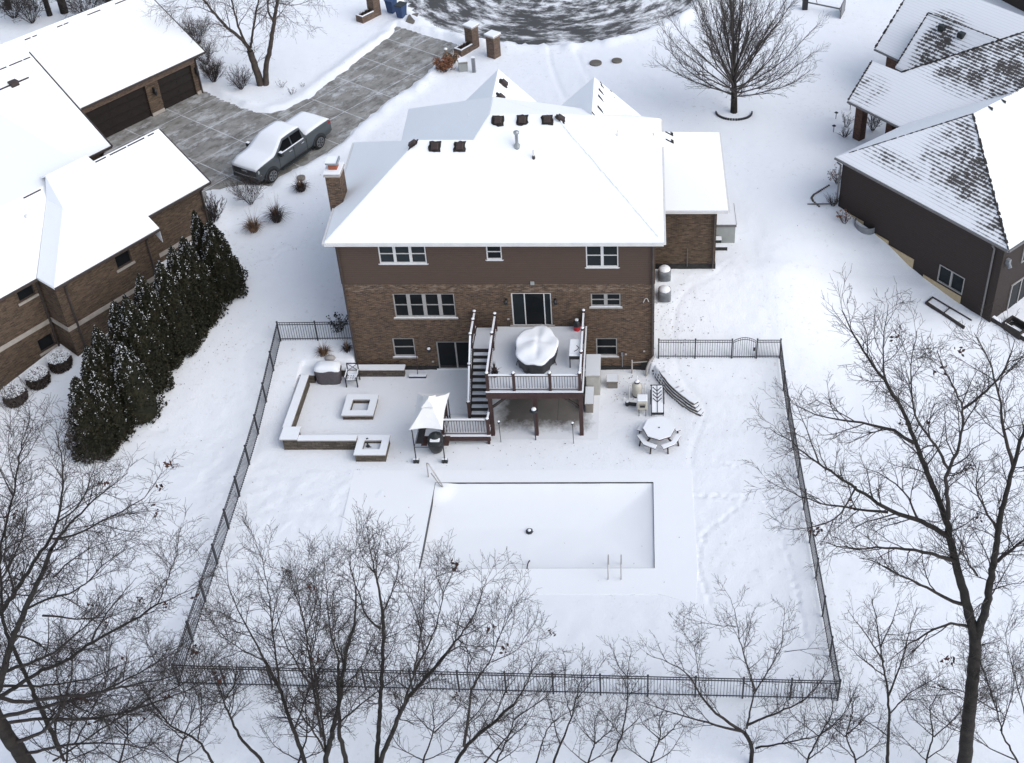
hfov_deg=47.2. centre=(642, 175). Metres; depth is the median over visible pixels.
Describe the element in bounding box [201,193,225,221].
dense shrub
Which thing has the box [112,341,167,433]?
arborvitae
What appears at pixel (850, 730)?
bare sapling
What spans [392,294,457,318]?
window
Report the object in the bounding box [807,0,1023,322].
dark sided house
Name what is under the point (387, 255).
window
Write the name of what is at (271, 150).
pickup truck
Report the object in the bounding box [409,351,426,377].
push broom
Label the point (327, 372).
covered grill
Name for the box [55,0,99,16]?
wild brush
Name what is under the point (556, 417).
patio
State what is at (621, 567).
pool grab rail
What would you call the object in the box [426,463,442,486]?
pool handrail
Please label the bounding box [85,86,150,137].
garage door
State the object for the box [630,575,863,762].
spreading tree
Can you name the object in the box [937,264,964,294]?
window
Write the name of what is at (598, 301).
window
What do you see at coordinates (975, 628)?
oak tree
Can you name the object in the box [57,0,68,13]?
woodland tree
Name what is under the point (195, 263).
arborvitae
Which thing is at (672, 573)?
pool deck
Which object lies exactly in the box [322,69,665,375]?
brick house
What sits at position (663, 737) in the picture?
bare sapling
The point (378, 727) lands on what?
slim tree
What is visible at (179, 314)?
arborvitae
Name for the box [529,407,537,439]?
heat lamp
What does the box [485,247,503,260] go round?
window
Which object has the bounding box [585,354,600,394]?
storage shed
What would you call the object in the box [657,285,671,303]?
air conditioner
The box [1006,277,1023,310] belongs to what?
sliding door
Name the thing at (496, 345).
wooden deck
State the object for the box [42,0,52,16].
woodland tree
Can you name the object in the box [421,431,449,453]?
kettle smoker
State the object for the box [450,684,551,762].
bare sapling
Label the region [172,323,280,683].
iron fence
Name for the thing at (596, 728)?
bare sapling
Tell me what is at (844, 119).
garden shrub
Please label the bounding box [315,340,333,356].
ornamental grass
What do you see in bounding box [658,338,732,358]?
iron fence
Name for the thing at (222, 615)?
maple tree
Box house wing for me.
[654,131,729,268]
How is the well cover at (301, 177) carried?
on the ground at (784, 256)
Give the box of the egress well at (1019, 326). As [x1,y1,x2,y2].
[1001,316,1023,339]
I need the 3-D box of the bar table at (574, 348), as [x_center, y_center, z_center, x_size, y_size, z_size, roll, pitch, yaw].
[-3.090,8.209,53.597,0.530,0.844,1.130,0,33,0]
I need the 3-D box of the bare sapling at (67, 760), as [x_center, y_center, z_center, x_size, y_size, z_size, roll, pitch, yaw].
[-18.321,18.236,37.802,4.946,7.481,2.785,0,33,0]
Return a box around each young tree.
[22,575,263,762]
[423,554,583,762]
[484,643,617,762]
[574,634,660,761]
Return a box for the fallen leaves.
[79,74,835,710]
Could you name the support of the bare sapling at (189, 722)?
on the ground at (784, 256)
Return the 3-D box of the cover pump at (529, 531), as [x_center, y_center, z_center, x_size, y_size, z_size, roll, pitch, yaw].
[-4.795,15.132,49.348,0.392,0.190,0.400,0,33,0]
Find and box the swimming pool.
[419,482,654,568]
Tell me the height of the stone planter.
0.672 m
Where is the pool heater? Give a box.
[637,394,647,415]
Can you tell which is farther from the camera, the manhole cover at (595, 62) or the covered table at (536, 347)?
the manhole cover at (595, 62)
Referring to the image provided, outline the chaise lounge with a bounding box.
[650,385,664,415]
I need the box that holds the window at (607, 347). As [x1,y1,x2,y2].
[596,338,618,357]
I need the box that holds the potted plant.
[490,362,501,377]
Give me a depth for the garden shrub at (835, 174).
66.75 m
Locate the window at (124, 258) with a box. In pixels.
[115,250,135,272]
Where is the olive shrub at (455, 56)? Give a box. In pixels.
[443,49,459,62]
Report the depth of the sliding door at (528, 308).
55.37 m
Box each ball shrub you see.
[1,382,28,408]
[24,365,50,390]
[46,348,72,373]
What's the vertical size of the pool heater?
0.866 m
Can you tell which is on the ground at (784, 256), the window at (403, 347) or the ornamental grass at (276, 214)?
the ornamental grass at (276, 214)
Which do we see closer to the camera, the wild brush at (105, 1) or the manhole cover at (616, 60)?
the manhole cover at (616, 60)
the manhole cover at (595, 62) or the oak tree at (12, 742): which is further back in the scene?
the manhole cover at (595, 62)
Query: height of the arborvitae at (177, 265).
5.438 m
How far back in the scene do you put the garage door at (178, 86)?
74.33 m
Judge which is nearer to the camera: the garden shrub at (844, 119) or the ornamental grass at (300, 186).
the ornamental grass at (300, 186)
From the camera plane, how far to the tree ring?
73.13 m
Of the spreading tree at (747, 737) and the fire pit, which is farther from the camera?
the fire pit
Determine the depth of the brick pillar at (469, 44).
80.58 m
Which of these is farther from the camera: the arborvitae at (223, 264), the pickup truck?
the pickup truck
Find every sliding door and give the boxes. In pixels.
[436,342,473,368]
[511,293,552,324]
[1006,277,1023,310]
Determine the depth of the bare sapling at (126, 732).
39.19 m
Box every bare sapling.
[5,658,135,762]
[71,667,178,762]
[129,673,232,762]
[240,660,353,762]
[368,675,477,762]
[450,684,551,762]
[537,681,641,762]
[609,681,703,762]
[755,660,862,762]
[795,664,915,762]
[878,663,985,762]
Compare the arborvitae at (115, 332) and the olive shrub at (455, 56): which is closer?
the arborvitae at (115, 332)
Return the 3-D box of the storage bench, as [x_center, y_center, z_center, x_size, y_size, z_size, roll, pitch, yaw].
[-2.499,10.669,55.125,0.420,0.655,1.160,0,33,0]
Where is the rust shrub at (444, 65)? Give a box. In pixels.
[432,54,455,72]
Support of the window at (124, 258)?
in the brick house at (89, 230)
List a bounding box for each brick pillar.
[356,0,380,22]
[454,20,478,56]
[484,30,500,58]
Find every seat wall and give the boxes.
[279,375,357,449]
[299,364,405,382]
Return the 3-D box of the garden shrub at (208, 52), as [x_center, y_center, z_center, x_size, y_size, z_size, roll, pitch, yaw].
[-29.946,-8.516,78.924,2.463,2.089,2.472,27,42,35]
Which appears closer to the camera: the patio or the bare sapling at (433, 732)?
the bare sapling at (433, 732)
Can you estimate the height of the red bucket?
0.670 m
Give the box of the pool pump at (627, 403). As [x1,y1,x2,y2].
[623,397,636,405]
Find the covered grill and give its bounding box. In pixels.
[314,361,341,384]
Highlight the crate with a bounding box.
[606,374,617,387]
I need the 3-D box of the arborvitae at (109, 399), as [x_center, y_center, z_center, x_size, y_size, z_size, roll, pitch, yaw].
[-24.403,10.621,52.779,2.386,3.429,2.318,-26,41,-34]
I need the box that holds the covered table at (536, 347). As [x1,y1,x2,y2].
[516,325,558,373]
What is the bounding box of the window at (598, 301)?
[589,294,622,308]
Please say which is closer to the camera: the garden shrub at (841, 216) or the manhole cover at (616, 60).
the garden shrub at (841, 216)
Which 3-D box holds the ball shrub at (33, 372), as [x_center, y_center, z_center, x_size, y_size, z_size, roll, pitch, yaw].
[-28.935,9.625,55.478,1.167,1.105,1.179,0,33,0]
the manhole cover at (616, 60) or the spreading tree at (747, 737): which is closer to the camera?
the spreading tree at (747, 737)
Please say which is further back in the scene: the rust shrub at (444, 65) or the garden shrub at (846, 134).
the rust shrub at (444, 65)
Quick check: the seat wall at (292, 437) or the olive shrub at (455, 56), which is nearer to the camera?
the seat wall at (292, 437)
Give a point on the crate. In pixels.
(612, 381)
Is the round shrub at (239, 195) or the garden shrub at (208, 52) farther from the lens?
the garden shrub at (208, 52)
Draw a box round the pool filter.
[629,379,645,397]
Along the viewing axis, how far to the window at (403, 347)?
56.67 m
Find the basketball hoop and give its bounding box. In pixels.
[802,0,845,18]
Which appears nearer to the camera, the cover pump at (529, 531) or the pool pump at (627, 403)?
the cover pump at (529, 531)
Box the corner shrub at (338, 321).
[326,312,347,332]
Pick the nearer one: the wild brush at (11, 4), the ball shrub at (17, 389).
the ball shrub at (17, 389)
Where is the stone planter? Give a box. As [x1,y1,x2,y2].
[353,435,389,461]
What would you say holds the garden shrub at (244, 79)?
on the ground at (784, 256)
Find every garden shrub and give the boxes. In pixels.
[179,14,211,43]
[196,35,220,64]
[197,53,226,81]
[225,63,252,89]
[824,193,839,205]
[827,167,841,183]
[836,209,853,223]
[837,125,852,137]
[841,110,853,127]
[867,116,880,130]
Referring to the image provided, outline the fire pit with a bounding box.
[341,394,378,419]
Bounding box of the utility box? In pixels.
[458,58,467,71]
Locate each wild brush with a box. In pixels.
[0,0,27,18]
[0,0,52,23]
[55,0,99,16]
[91,0,111,4]
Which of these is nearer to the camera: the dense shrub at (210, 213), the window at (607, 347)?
the window at (607, 347)
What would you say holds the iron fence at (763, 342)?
on the ground at (784, 256)
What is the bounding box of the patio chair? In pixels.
[344,363,359,387]
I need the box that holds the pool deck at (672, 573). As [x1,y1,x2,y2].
[318,470,697,603]
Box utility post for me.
[471,56,475,72]
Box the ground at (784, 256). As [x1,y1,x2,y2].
[0,0,1023,762]
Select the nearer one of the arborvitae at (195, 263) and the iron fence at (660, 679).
the iron fence at (660, 679)
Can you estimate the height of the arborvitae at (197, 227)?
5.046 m
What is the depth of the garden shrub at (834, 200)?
64.87 m
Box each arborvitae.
[64,376,127,465]
[80,344,129,424]
[90,326,121,400]
[92,380,134,442]
[107,300,130,352]
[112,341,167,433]
[119,293,176,394]
[132,273,185,371]
[153,260,207,360]
[166,245,219,337]
[178,236,228,328]
[190,210,204,260]
[201,219,248,305]
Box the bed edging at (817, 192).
[811,185,829,206]
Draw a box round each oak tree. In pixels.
[0,398,236,762]
[738,263,1023,762]
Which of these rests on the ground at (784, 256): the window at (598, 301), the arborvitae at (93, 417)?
the arborvitae at (93, 417)
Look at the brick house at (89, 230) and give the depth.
60.14 m
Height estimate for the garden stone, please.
0.326 m
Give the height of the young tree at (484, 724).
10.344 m
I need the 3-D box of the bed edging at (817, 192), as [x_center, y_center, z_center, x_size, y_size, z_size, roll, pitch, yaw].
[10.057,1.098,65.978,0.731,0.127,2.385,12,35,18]
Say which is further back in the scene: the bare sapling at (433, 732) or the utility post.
the utility post
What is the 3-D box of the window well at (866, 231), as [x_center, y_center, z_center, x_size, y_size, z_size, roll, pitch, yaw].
[12.096,2.989,63.832,0.528,0.750,1.320,-25,40,-33]
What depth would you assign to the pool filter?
55.41 m
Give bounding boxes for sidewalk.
[406,13,418,23]
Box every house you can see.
[0,0,210,389]
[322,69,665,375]
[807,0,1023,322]
[1002,0,1023,11]
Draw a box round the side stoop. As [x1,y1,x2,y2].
[716,203,736,250]
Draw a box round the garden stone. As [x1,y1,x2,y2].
[325,355,335,360]
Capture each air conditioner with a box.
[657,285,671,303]
[658,265,670,281]
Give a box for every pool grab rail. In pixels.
[607,554,608,579]
[620,554,621,578]
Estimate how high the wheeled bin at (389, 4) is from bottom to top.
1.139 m
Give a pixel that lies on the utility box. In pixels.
(463, 64)
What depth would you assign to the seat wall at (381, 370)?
56.73 m
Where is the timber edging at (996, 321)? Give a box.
[991,315,1023,340]
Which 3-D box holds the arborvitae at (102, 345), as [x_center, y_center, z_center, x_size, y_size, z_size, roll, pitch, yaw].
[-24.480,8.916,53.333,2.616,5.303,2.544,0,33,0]
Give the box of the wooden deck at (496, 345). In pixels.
[442,309,586,443]
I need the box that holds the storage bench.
[585,387,593,412]
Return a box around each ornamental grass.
[240,204,266,232]
[259,194,293,223]
[290,175,311,192]
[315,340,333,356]
[338,340,352,352]
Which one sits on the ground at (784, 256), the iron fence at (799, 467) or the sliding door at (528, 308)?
the iron fence at (799, 467)
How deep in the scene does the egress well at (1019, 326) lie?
58.90 m
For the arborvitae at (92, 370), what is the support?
on the ground at (784, 256)
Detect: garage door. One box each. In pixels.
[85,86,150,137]
[157,66,195,108]
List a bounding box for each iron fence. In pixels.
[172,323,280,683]
[175,664,841,700]
[276,321,349,340]
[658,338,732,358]
[756,338,779,358]
[779,338,839,693]
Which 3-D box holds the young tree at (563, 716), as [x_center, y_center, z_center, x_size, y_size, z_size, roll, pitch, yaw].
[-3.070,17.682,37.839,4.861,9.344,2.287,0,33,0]
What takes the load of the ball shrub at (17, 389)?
on the ground at (784, 256)
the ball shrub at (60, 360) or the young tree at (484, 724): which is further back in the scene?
the ball shrub at (60, 360)
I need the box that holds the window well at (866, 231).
[854,217,874,234]
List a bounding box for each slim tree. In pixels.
[0,372,71,750]
[310,498,430,762]
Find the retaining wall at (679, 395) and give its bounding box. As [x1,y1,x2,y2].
[653,368,703,416]
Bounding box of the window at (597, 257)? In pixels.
[585,246,619,268]
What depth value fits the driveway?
73.77 m
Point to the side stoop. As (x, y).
(725, 229)
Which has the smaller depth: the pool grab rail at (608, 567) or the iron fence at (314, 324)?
the pool grab rail at (608, 567)
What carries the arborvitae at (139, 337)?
on the ground at (784, 256)
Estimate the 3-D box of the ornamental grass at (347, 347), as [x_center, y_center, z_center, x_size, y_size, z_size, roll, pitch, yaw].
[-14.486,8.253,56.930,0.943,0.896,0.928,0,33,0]
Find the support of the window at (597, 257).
in the brick house at (511, 203)
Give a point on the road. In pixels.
(548, 22)
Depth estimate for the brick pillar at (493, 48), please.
79.68 m
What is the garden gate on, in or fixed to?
attached to the iron fence at (695, 342)
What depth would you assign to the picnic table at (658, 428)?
52.91 m
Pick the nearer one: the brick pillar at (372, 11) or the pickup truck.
the pickup truck
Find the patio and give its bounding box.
[493,375,599,438]
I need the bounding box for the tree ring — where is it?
[715,111,752,120]
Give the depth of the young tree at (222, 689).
37.04 m
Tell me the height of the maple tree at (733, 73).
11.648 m
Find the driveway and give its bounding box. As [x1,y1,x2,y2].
[104,27,456,206]
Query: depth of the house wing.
59.39 m
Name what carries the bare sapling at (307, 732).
on the ground at (784, 256)
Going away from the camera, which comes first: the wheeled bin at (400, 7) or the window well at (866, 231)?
the window well at (866, 231)
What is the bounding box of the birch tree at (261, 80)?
[141,0,329,86]
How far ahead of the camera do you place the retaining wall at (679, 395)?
55.44 m
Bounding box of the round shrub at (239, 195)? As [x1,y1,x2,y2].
[222,172,266,204]
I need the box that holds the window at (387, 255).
[378,247,427,264]
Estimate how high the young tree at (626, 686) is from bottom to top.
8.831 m
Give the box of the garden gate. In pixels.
[732,337,755,357]
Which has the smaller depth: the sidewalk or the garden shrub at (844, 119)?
the garden shrub at (844, 119)
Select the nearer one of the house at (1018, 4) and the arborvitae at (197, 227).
the arborvitae at (197, 227)
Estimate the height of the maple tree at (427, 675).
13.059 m
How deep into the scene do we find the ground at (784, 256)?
52.48 m
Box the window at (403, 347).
[392,338,417,357]
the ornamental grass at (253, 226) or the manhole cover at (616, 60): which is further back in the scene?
the manhole cover at (616, 60)
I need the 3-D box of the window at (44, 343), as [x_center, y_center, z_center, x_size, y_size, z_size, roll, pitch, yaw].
[-29.174,8.222,56.761,0.170,0.890,0.980,20,38,28]
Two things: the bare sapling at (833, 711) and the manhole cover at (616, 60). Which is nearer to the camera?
the bare sapling at (833, 711)
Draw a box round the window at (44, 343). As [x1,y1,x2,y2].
[37,333,57,355]
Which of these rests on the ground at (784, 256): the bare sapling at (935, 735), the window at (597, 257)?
the bare sapling at (935, 735)
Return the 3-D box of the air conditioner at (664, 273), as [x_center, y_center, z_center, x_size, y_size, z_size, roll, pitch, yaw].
[1.156,5.132,59.858,0.780,1.130,0.700,0,33,0]
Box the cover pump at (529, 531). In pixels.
[526,528,532,534]
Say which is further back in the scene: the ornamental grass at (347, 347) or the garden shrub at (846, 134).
the garden shrub at (846, 134)
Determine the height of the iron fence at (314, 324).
1.350 m
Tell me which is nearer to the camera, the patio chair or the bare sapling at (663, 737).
the bare sapling at (663, 737)
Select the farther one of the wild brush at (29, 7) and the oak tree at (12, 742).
the wild brush at (29, 7)
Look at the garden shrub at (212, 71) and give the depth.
76.58 m
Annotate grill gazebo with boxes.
[409,392,450,463]
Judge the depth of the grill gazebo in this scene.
51.63 m
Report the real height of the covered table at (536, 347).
0.897 m
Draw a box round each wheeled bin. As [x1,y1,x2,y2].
[384,0,396,13]
[393,1,406,18]
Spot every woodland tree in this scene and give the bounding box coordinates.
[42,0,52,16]
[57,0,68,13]
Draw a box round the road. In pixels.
[404,0,695,44]
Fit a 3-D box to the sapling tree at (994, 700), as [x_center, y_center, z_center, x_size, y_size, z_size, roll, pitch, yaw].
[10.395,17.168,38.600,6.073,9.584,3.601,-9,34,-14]
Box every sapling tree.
[828,581,955,762]
[886,600,1023,762]
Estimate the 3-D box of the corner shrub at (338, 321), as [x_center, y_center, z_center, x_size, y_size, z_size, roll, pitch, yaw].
[-15.161,7.410,57.717,1.120,1.032,1.103,22,39,30]
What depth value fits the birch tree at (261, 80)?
74.56 m
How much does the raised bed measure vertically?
0.353 m
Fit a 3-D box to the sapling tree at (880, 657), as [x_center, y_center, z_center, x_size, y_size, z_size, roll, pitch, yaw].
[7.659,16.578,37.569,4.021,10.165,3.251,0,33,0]
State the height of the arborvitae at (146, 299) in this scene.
5.644 m
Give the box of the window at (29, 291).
[16,285,38,306]
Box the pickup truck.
[232,111,331,182]
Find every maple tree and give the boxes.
[182,493,365,762]
[251,527,435,762]
[362,531,523,762]
[642,0,829,113]
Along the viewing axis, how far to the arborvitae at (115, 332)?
53.21 m
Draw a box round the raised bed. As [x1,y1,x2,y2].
[925,296,971,328]
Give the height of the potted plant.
0.714 m
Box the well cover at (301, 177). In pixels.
[297,175,304,180]
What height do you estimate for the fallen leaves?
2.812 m
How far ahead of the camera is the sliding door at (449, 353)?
56.90 m
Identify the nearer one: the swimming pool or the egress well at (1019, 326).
the swimming pool
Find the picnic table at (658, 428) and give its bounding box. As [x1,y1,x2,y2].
[637,416,680,453]
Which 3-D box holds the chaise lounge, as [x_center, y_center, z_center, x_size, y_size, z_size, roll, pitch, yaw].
[0.721,10.699,55.172,0.675,0.566,1.712,0,33,0]
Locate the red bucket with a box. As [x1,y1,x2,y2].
[573,318,580,330]
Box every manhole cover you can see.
[589,60,601,65]
[612,58,621,63]
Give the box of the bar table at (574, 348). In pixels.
[569,339,580,367]
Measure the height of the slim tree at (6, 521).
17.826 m
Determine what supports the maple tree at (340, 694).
on the ground at (784, 256)
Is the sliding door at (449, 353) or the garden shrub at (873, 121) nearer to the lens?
the sliding door at (449, 353)
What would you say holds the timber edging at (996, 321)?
on the ground at (784, 256)
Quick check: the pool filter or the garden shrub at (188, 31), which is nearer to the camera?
the pool filter

